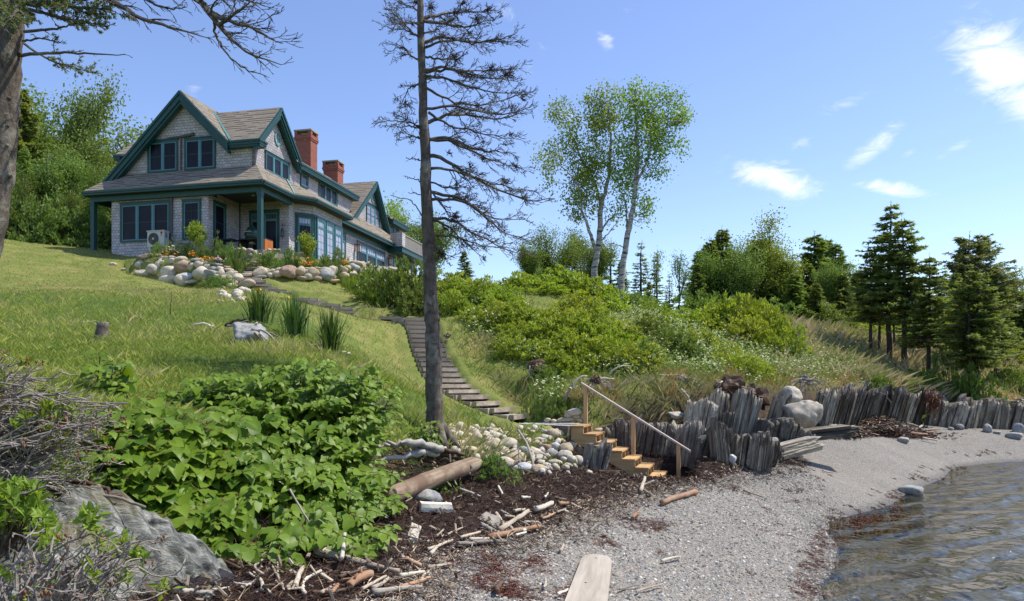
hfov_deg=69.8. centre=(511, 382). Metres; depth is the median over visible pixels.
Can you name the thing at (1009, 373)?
shrub
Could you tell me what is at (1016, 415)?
slate slab
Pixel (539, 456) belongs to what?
boulder
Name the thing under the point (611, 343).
shrub
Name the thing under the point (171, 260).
boulder
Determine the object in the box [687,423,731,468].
slate slab
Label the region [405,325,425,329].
timber step
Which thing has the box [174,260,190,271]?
boulder
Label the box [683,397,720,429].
slate slab
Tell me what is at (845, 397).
slate slab
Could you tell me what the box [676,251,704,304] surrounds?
spruce
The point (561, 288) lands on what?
shrub
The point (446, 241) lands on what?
leafy tree
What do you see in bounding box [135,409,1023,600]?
beach
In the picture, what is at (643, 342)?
shrub
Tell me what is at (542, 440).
boulder
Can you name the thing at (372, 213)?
window
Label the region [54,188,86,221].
leafy tree
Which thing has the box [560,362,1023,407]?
dry grass
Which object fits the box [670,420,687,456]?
slate slab
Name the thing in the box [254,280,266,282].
timber step
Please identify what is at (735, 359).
shrub
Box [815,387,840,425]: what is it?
slate slab
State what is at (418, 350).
timber step
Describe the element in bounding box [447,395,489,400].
timber step
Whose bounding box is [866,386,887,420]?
slate slab
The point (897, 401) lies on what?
slate slab
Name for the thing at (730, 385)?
root stump
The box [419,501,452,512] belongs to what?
timber block
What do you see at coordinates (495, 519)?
rock
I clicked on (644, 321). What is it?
shrub
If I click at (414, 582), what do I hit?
driftwood stick
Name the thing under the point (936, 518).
sea
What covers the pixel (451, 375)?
timber step
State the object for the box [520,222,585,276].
leafy tree
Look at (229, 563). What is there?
driftwood stick
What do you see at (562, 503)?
driftwood stick
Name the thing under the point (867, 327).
shrub
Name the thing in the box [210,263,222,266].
boulder
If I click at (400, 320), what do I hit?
timber step
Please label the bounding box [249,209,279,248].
door
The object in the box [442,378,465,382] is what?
timber step
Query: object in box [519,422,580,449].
gravel landing
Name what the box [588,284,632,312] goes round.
shrub
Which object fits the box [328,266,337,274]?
boulder
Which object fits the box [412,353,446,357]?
timber step
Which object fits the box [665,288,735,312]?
shrub
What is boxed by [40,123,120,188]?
leafy tree
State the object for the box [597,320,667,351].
shrub
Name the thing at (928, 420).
slate slab
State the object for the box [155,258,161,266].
boulder
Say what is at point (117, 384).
knotweed bush
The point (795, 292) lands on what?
spruce
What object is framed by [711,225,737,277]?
spruce
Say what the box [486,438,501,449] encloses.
boulder
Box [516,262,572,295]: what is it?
shrub
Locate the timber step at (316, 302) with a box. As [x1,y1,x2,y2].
[305,301,327,303]
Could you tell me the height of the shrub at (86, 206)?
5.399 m
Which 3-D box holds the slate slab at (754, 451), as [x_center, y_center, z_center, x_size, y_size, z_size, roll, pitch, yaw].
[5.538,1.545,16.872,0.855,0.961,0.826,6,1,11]
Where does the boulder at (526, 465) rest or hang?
on the hillside
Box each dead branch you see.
[189,322,218,329]
[224,318,247,326]
[251,328,274,339]
[562,375,586,400]
[564,382,573,400]
[600,377,614,380]
[609,365,629,373]
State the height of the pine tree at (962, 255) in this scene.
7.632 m
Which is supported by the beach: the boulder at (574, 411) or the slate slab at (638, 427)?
the slate slab at (638, 427)
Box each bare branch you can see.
[56,492,145,507]
[61,479,121,496]
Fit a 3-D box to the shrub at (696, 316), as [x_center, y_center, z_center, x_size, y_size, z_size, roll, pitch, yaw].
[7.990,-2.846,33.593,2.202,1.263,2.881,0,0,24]
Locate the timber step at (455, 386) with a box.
[442,384,471,388]
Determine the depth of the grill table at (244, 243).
34.42 m
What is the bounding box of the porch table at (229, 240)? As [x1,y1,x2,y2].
[214,238,239,248]
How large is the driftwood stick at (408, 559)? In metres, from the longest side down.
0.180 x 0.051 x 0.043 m
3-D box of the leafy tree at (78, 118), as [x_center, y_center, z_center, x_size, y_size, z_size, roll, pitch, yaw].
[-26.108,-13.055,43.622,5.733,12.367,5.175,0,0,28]
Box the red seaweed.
[432,377,1008,600]
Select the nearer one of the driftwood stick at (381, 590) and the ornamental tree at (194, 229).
the driftwood stick at (381, 590)
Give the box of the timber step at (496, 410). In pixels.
[476,407,514,414]
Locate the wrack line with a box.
[41,409,815,600]
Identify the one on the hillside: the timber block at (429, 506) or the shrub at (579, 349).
the shrub at (579, 349)
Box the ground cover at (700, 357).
[421,277,896,410]
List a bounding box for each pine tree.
[917,234,1023,372]
[936,233,1023,372]
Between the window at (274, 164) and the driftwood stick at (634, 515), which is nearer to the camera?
the driftwood stick at (634, 515)
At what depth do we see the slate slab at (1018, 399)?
33.70 m
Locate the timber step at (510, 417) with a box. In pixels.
[492,413,529,420]
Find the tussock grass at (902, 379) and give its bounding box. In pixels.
[353,301,958,464]
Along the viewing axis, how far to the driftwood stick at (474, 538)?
7.49 m
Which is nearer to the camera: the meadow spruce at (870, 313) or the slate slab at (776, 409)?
the slate slab at (776, 409)
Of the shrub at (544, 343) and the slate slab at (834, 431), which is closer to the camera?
the slate slab at (834, 431)
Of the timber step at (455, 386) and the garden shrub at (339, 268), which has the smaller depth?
the timber step at (455, 386)
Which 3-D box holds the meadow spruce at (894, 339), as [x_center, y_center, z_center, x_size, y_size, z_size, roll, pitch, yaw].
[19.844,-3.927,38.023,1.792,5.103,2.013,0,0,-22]
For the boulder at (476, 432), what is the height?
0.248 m
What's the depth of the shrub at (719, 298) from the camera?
47.77 m
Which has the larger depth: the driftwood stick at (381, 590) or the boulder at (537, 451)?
the boulder at (537, 451)
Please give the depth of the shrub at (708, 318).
32.73 m
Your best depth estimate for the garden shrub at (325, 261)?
32.45 m
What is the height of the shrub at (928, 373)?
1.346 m
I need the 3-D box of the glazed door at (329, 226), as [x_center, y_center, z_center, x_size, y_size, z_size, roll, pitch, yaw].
[-9.442,-7.118,38.147,0.075,2.336,0.920,0,0,13]
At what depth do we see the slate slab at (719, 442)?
16.35 m
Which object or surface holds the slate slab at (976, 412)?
on the beach
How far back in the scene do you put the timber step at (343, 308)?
27.36 m
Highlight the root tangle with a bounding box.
[422,448,464,464]
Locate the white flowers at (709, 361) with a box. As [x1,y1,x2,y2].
[438,278,887,395]
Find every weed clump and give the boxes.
[195,281,214,288]
[202,274,238,289]
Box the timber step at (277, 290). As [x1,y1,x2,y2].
[262,289,286,291]
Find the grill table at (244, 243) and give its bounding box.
[238,238,272,249]
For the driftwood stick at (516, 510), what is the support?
on the wrack line
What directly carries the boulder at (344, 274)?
on the hillside
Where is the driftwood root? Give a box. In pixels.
[378,438,443,460]
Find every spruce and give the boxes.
[0,0,302,257]
[14,88,52,211]
[16,144,41,208]
[92,89,114,217]
[371,0,557,451]
[456,251,475,281]
[603,237,618,288]
[614,260,632,294]
[626,242,653,295]
[644,282,652,301]
[648,250,666,305]
[662,274,676,312]
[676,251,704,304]
[681,263,709,308]
[687,237,725,297]
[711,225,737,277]
[722,274,752,302]
[745,247,767,301]
[760,280,785,306]
[769,261,806,311]
[778,272,812,319]
[796,230,841,314]
[797,263,831,309]
[804,283,833,324]
[818,235,841,294]
[823,240,855,302]
[827,274,858,323]
[841,202,934,357]
[842,251,890,351]
[844,270,869,323]
[849,215,955,368]
[854,258,898,349]
[885,270,911,351]
[886,253,965,369]
[926,268,1012,396]
[933,272,973,379]
[935,269,1023,391]
[937,293,948,296]
[988,278,1023,377]
[999,291,1023,349]
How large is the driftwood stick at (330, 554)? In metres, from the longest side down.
0.835 x 0.140 x 0.127 m
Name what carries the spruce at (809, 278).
on the hillside
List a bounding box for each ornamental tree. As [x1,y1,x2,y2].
[184,220,208,247]
[294,230,317,266]
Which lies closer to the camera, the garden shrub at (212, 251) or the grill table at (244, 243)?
the garden shrub at (212, 251)
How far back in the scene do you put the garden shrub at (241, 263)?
31.18 m
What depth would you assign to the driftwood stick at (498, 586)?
6.01 m
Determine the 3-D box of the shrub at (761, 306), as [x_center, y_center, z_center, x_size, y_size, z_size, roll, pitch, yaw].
[10.743,-2.581,32.794,3.515,3.016,3.340,0,0,-18]
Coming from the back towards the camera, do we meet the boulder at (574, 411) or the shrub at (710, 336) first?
the shrub at (710, 336)
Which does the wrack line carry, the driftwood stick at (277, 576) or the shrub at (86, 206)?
the driftwood stick at (277, 576)
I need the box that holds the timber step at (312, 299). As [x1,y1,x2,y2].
[295,298,318,300]
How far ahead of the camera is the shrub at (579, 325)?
22.84 m
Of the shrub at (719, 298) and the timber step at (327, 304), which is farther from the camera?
the shrub at (719, 298)
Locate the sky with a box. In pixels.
[21,0,1023,309]
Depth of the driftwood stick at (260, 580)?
4.99 m
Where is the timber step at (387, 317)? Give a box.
[380,316,402,319]
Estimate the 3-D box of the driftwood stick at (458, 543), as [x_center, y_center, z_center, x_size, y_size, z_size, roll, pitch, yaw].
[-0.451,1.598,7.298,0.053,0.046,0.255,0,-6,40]
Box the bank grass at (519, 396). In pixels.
[438,279,849,452]
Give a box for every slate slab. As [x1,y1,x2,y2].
[582,438,612,472]
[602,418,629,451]
[627,414,644,453]
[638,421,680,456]
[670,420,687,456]
[681,417,705,466]
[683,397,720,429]
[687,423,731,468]
[706,387,729,412]
[708,417,730,464]
[717,409,736,434]
[728,389,762,434]
[729,433,736,454]
[733,431,774,472]
[754,417,800,441]
[767,389,792,419]
[772,440,779,466]
[777,448,783,462]
[780,436,824,459]
[798,427,815,437]
[804,424,861,440]
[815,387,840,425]
[833,387,852,423]
[838,383,857,424]
[849,385,870,424]
[860,381,873,424]
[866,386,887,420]
[880,384,893,420]
[888,385,905,421]
[896,388,909,422]
[902,391,921,423]
[911,385,929,424]
[921,399,955,426]
[933,391,948,400]
[937,401,974,428]
[953,393,981,427]
[973,397,999,428]
[993,398,1009,429]
[1007,401,1023,429]
[1009,398,1023,402]
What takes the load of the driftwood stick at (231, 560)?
on the beach
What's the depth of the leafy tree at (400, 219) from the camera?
56.16 m
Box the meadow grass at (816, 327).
[676,309,1023,397]
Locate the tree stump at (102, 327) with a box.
[94,322,108,340]
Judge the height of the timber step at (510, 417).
0.207 m
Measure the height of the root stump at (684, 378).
0.840 m
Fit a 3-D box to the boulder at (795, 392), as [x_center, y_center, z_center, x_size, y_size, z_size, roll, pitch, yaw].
[8.200,0.456,21.488,0.654,0.709,0.692,0,0,-13]
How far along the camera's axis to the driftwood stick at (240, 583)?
4.96 m
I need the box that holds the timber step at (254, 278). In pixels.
[243,277,261,279]
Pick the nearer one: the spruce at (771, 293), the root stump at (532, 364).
the root stump at (532, 364)
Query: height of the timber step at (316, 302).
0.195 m
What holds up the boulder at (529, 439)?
on the hillside
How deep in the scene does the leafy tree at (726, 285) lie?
50.80 m
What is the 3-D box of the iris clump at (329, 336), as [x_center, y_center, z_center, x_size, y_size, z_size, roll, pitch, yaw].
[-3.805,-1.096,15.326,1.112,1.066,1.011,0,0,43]
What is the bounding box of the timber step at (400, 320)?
[391,317,423,322]
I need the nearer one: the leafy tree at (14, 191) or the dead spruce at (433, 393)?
the dead spruce at (433, 393)
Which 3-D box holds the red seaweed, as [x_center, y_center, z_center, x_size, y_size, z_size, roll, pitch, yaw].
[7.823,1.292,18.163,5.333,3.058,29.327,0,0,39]
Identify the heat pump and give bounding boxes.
[146,230,169,252]
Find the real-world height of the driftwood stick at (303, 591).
0.036 m
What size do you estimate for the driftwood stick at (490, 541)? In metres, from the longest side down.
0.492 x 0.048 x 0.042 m
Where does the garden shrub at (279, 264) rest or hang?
on the hillside
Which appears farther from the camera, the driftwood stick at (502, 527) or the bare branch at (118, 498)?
the driftwood stick at (502, 527)
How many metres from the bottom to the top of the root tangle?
0.264 m
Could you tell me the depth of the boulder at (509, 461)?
12.95 m
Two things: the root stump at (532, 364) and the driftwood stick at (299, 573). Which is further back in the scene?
the root stump at (532, 364)
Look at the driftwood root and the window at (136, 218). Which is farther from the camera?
the window at (136, 218)
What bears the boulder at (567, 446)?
on the beach
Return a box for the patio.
[208,249,296,260]
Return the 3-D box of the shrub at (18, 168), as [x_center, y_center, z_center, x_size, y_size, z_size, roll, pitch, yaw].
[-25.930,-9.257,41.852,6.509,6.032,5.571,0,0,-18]
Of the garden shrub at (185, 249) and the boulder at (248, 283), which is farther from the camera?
the garden shrub at (185, 249)
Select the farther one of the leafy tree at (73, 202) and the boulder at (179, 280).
the leafy tree at (73, 202)
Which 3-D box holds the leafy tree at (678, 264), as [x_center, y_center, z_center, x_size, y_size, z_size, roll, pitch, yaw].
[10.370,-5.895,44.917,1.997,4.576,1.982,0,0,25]
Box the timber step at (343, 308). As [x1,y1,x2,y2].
[327,306,352,310]
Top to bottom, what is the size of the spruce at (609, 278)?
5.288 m
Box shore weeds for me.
[432,366,582,494]
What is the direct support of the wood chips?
on the wrack line
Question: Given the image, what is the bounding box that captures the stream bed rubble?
[217,286,250,302]
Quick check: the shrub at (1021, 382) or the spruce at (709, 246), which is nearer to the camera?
the shrub at (1021, 382)
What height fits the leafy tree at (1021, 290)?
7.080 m
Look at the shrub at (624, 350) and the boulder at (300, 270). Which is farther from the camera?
the boulder at (300, 270)
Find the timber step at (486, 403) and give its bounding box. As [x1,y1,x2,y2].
[460,401,500,407]
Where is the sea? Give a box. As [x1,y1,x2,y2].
[819,462,1023,600]
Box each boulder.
[134,260,142,267]
[134,269,147,275]
[137,253,154,259]
[145,264,158,274]
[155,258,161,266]
[158,275,174,282]
[160,266,175,275]
[167,258,174,262]
[174,256,187,259]
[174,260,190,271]
[174,274,186,285]
[181,272,191,280]
[185,280,197,283]
[187,262,192,270]
[190,258,203,261]
[192,266,206,279]
[193,261,203,267]
[204,269,216,277]
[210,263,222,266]
[217,268,224,274]
[218,274,232,284]
[232,273,243,281]
[232,322,267,345]
[238,279,255,287]
[246,248,253,253]
[252,267,267,275]
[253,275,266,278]
[266,272,273,277]
[272,270,281,277]
[279,265,296,278]
[296,266,305,275]
[296,276,307,280]
[304,272,313,279]
[308,267,319,275]
[313,276,321,280]
[319,268,334,280]
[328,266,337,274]
[329,279,339,283]
[338,272,348,278]
[339,265,347,272]
[349,263,360,271]
[350,260,362,266]
[413,489,442,501]
[462,446,476,452]
[472,430,481,439]
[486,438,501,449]
[498,456,514,467]
[501,437,517,448]
[508,452,525,460]
[513,462,531,471]
[517,437,530,445]
[518,446,527,452]
[530,454,546,460]
[532,464,544,473]
[533,449,544,454]
[535,437,546,443]
[538,444,551,450]
[546,449,557,456]
[547,429,558,438]
[547,459,562,464]
[551,442,559,449]
[557,417,573,421]
[557,450,572,457]
[559,442,572,451]
[564,410,570,417]
[568,408,580,415]
[575,444,582,454]
[575,455,582,464]
[667,411,684,419]
[728,454,736,463]
[778,386,802,402]
[782,400,822,428]
[897,437,908,443]
[897,485,923,495]
[955,424,963,429]
[983,424,991,432]
[1005,432,1022,438]
[1012,423,1023,433]
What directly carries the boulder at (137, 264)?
on the hillside
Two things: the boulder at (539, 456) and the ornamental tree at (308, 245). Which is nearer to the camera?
the boulder at (539, 456)
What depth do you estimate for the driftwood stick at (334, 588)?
5.22 m
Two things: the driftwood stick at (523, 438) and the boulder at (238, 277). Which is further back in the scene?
the boulder at (238, 277)
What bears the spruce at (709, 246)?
on the hillside
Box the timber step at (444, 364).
[417,362,453,367]
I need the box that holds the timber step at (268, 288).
[254,287,277,288]
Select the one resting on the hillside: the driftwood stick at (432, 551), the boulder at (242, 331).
the boulder at (242, 331)
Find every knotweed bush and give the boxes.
[73,357,410,571]
[76,350,137,398]
[404,420,443,456]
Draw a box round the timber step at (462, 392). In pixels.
[442,389,479,394]
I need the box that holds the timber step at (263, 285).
[252,283,271,286]
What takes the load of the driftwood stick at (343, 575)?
on the wrack line
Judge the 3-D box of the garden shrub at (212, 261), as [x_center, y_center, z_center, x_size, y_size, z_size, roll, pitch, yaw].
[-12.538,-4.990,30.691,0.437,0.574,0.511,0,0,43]
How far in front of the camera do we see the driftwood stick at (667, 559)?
9.21 m
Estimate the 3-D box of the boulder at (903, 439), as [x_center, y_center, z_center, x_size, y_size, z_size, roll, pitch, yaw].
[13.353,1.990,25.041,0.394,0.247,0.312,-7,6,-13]
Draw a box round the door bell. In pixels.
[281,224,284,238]
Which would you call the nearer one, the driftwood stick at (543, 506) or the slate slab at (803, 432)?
the driftwood stick at (543, 506)
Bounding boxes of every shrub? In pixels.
[0,342,128,515]
[0,474,62,564]
[0,500,185,600]
[3,396,81,477]
[4,191,64,241]
[6,192,32,239]
[7,200,78,244]
[16,162,83,224]
[16,177,44,200]
[32,204,103,246]
[51,181,111,245]
[58,213,111,249]
[76,215,111,249]
[147,239,165,257]
[164,237,176,255]
[172,239,194,258]
[190,236,211,258]
[203,230,223,260]
[207,256,218,266]
[212,240,239,268]
[222,251,233,268]
[230,244,248,273]
[247,249,289,271]
[274,259,283,268]
[279,245,304,267]
[304,252,314,266]
[310,253,317,266]
[316,254,334,267]
[331,246,349,265]
[334,257,342,283]
[352,261,414,307]
[352,270,389,302]
[372,255,441,313]
[399,280,446,317]
[414,268,472,296]
[421,288,478,314]
[443,275,478,302]
[455,294,498,320]
[458,274,503,303]
[468,300,526,328]
[475,282,529,310]
[475,452,511,486]
[488,318,541,347]
[490,295,561,330]
[492,333,531,359]
[496,270,547,289]
[513,281,587,296]
[514,323,574,359]
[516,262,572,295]
[518,381,553,422]
[526,312,575,345]
[527,301,594,338]
[527,362,566,384]
[530,344,593,376]
[533,389,573,417]
[540,267,591,298]
[549,327,609,366]
[555,289,609,315]
[563,275,618,304]
[563,317,603,349]
[573,303,631,340]
[580,334,628,367]
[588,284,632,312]
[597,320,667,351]
[598,281,653,305]
[602,323,646,349]
[608,340,665,372]
[616,340,669,367]
[624,293,674,312]
[627,312,677,340]
[637,290,674,316]
[645,324,696,356]
[664,307,711,327]
[664,333,707,361]
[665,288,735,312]
[685,296,734,333]
[685,327,731,350]
[700,289,765,340]
[703,293,760,309]
[704,342,744,368]
[718,291,788,343]
[719,311,772,349]
[720,349,767,381]
[745,359,776,382]
[747,328,791,357]
[748,304,812,356]
[759,336,804,358]
[761,296,815,320]
[774,319,811,358]
[778,300,845,323]
[826,306,866,328]
[845,321,900,335]
[851,305,912,330]
[864,323,907,335]
[864,374,895,390]
[896,370,921,384]
[901,308,934,326]
[906,366,956,392]
[930,342,974,396]
[947,361,1010,402]
[985,362,1023,390]
[991,322,1023,364]
[993,346,1023,367]
[999,335,1023,361]
[1007,379,1023,395]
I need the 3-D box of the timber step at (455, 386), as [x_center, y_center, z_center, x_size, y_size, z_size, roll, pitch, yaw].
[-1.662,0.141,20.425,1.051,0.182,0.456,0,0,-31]
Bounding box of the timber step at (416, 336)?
[408,334,440,338]
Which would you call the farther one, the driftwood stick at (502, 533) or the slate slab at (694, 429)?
the slate slab at (694, 429)
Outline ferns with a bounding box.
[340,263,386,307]
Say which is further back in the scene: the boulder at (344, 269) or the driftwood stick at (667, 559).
the boulder at (344, 269)
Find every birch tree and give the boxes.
[529,78,638,291]
[601,74,696,300]
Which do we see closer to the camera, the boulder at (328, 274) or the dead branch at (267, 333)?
the dead branch at (267, 333)
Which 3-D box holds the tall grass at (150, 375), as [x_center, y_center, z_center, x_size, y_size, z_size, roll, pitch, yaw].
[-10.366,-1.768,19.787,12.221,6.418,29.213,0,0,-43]
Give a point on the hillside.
(396, 333)
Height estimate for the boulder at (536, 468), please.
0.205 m
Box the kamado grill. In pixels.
[244,225,256,244]
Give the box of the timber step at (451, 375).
[421,373,460,377]
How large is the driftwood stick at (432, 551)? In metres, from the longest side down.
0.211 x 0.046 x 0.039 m
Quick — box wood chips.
[49,414,804,600]
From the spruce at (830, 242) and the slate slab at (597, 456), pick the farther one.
the spruce at (830, 242)
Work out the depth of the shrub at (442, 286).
29.36 m
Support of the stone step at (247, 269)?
on the hillside
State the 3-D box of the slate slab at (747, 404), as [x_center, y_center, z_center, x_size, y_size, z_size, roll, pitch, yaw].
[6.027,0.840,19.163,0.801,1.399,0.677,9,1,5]
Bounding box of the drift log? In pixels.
[380,457,481,500]
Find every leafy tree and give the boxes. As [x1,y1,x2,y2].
[10,182,26,227]
[12,167,47,212]
[17,139,106,216]
[18,78,61,167]
[25,55,132,195]
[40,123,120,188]
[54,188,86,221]
[78,158,111,220]
[96,116,139,168]
[97,208,107,245]
[100,113,152,169]
[383,191,415,238]
[389,208,422,241]
[408,209,461,273]
[513,238,549,274]
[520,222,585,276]
[554,223,595,279]
[575,235,621,281]
[643,249,666,295]
[668,249,694,310]
[685,245,738,294]
[701,231,755,270]
[714,272,740,301]
[719,237,773,299]
[736,203,801,300]
[760,241,809,304]
[811,256,852,309]
[839,255,860,290]
[995,266,1023,318]
[1010,268,1023,318]
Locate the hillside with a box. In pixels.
[0,239,1023,522]
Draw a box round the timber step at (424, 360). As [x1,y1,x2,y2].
[415,358,450,362]
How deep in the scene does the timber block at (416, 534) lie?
7.07 m
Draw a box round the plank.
[565,554,611,600]
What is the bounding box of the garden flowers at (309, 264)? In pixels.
[297,257,318,267]
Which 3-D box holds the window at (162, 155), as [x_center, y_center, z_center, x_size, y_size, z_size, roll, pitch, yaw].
[-16.662,-10.798,34.991,1.720,1.556,0.075,0,0,13]
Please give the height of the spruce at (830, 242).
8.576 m
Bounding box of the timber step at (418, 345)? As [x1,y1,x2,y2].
[410,343,444,347]
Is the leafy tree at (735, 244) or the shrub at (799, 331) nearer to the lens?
the shrub at (799, 331)
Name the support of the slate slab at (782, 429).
on the beach
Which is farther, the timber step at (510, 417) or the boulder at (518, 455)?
the timber step at (510, 417)
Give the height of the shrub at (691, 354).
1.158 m
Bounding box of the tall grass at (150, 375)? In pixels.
[0,284,537,454]
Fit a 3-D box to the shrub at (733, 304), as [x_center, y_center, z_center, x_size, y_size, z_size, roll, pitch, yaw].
[9.904,-2.842,33.158,3.059,2.719,3.124,0,0,16]
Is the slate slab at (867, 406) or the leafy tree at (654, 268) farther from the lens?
the leafy tree at (654, 268)
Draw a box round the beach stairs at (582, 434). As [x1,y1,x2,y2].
[571,382,690,478]
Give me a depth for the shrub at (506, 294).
27.08 m
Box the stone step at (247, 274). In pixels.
[242,273,252,276]
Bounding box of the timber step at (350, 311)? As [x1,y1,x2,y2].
[339,310,356,313]
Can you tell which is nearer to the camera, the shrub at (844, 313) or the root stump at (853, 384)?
the root stump at (853, 384)
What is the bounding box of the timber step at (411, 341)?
[409,339,442,343]
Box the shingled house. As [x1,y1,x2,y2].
[82,90,422,272]
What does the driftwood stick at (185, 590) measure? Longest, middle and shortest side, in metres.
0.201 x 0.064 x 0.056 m
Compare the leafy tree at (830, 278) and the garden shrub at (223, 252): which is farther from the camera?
the leafy tree at (830, 278)
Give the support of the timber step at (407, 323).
on the hillside
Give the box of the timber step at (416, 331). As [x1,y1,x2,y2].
[407,329,425,333]
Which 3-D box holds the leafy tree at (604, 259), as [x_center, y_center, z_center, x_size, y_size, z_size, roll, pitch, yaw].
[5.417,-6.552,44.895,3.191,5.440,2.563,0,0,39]
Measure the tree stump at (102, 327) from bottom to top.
0.498 m
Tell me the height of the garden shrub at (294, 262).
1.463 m
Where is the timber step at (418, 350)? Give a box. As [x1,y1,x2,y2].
[411,348,446,352]
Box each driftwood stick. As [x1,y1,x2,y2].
[180,586,213,594]
[214,554,240,569]
[227,558,240,563]
[235,582,251,585]
[248,572,271,593]
[253,558,267,574]
[258,577,263,590]
[271,565,284,590]
[289,489,308,522]
[293,565,304,586]
[300,569,321,594]
[311,589,345,593]
[313,546,401,573]
[320,583,334,593]
[331,583,339,592]
[338,568,366,578]
[340,532,346,560]
[345,567,373,589]
[360,575,386,590]
[371,576,389,588]
[371,585,421,593]
[399,570,425,576]
[401,576,430,585]
[404,556,422,567]
[426,562,450,567]
[427,539,452,550]
[429,547,437,554]
[456,541,474,545]
[459,531,480,538]
[460,488,480,497]
[468,537,489,540]
[471,539,506,543]
[480,522,499,531]
[486,524,541,538]
[494,580,503,594]
[497,509,529,530]
[501,509,529,525]
[512,508,525,512]
[517,429,533,465]
[532,501,553,510]
[541,512,555,518]
[556,588,568,594]
[557,501,568,504]
[618,584,639,589]
[631,509,640,519]
[635,583,663,592]
[639,476,645,492]
[643,480,654,494]
[659,489,698,504]
[660,555,680,561]
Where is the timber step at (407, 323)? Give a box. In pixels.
[402,321,424,325]
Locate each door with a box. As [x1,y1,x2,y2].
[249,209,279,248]
[316,217,325,259]
[326,221,334,259]
[334,225,342,258]
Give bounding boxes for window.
[119,200,169,242]
[147,138,178,172]
[181,198,201,239]
[183,136,215,170]
[213,200,226,244]
[264,149,290,180]
[274,132,280,145]
[297,215,312,257]
[300,172,308,188]
[318,182,337,206]
[343,232,345,259]
[356,240,385,265]
[366,202,379,227]
[388,255,412,272]
[389,224,398,232]
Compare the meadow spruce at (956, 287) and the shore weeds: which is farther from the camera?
the meadow spruce at (956, 287)
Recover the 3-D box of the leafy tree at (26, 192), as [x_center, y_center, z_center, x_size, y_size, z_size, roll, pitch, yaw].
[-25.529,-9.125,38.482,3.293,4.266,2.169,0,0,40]
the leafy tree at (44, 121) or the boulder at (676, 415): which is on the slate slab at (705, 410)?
the boulder at (676, 415)
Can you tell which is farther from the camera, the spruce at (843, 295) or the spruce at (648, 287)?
the spruce at (843, 295)
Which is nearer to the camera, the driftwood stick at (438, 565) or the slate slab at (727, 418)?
the driftwood stick at (438, 565)
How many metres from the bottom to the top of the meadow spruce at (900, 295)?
7.518 m
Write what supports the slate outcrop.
on the beach
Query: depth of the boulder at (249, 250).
32.21 m
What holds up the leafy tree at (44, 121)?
on the hillside
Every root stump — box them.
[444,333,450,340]
[527,358,543,378]
[583,374,614,401]
[677,374,702,387]
[709,374,749,398]
[741,383,769,409]
[790,374,832,400]
[841,375,890,402]
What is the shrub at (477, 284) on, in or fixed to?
on the hillside
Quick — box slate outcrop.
[0,484,232,600]
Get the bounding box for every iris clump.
[229,285,288,323]
[272,291,314,337]
[310,304,351,353]
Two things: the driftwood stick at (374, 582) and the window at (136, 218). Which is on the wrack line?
the driftwood stick at (374, 582)
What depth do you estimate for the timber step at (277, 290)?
29.45 m
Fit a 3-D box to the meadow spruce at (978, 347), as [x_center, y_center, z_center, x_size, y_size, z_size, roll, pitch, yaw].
[19.694,-1.904,31.511,3.233,6.139,3.633,0,0,24]
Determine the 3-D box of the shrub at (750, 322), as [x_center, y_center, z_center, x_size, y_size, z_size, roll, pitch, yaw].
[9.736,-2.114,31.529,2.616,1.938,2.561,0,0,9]
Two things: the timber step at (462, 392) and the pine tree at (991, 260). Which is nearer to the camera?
the timber step at (462, 392)
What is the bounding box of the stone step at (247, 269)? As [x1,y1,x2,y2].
[244,267,255,271]
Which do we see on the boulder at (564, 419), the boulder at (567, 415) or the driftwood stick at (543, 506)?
the boulder at (567, 415)
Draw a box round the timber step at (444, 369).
[419,367,457,371]
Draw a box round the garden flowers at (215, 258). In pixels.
[201,255,225,263]
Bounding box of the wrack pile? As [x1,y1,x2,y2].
[833,414,974,439]
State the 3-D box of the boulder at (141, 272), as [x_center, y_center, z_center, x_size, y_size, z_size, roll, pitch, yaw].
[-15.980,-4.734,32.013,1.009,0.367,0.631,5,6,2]
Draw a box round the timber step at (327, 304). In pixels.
[314,303,340,306]
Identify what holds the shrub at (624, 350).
on the hillside
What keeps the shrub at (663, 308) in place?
on the hillside
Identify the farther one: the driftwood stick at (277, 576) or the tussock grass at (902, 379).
the tussock grass at (902, 379)
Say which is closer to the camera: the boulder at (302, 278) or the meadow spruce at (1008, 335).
the boulder at (302, 278)
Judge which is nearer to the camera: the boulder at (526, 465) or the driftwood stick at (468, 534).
the driftwood stick at (468, 534)
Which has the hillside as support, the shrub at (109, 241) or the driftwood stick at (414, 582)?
the shrub at (109, 241)
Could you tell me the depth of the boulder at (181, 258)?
31.34 m
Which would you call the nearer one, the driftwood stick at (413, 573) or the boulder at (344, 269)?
the driftwood stick at (413, 573)
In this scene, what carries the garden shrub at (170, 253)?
on the hillside
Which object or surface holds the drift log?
on the beach
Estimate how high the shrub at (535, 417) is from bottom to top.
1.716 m
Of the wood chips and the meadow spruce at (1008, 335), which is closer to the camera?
the wood chips
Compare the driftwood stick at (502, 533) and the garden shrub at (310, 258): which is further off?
the garden shrub at (310, 258)
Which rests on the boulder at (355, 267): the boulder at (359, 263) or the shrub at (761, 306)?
the boulder at (359, 263)
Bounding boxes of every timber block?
[406,522,420,543]
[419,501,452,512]
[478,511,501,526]
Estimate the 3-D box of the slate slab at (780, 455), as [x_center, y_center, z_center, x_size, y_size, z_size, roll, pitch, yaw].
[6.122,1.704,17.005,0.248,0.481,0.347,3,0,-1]

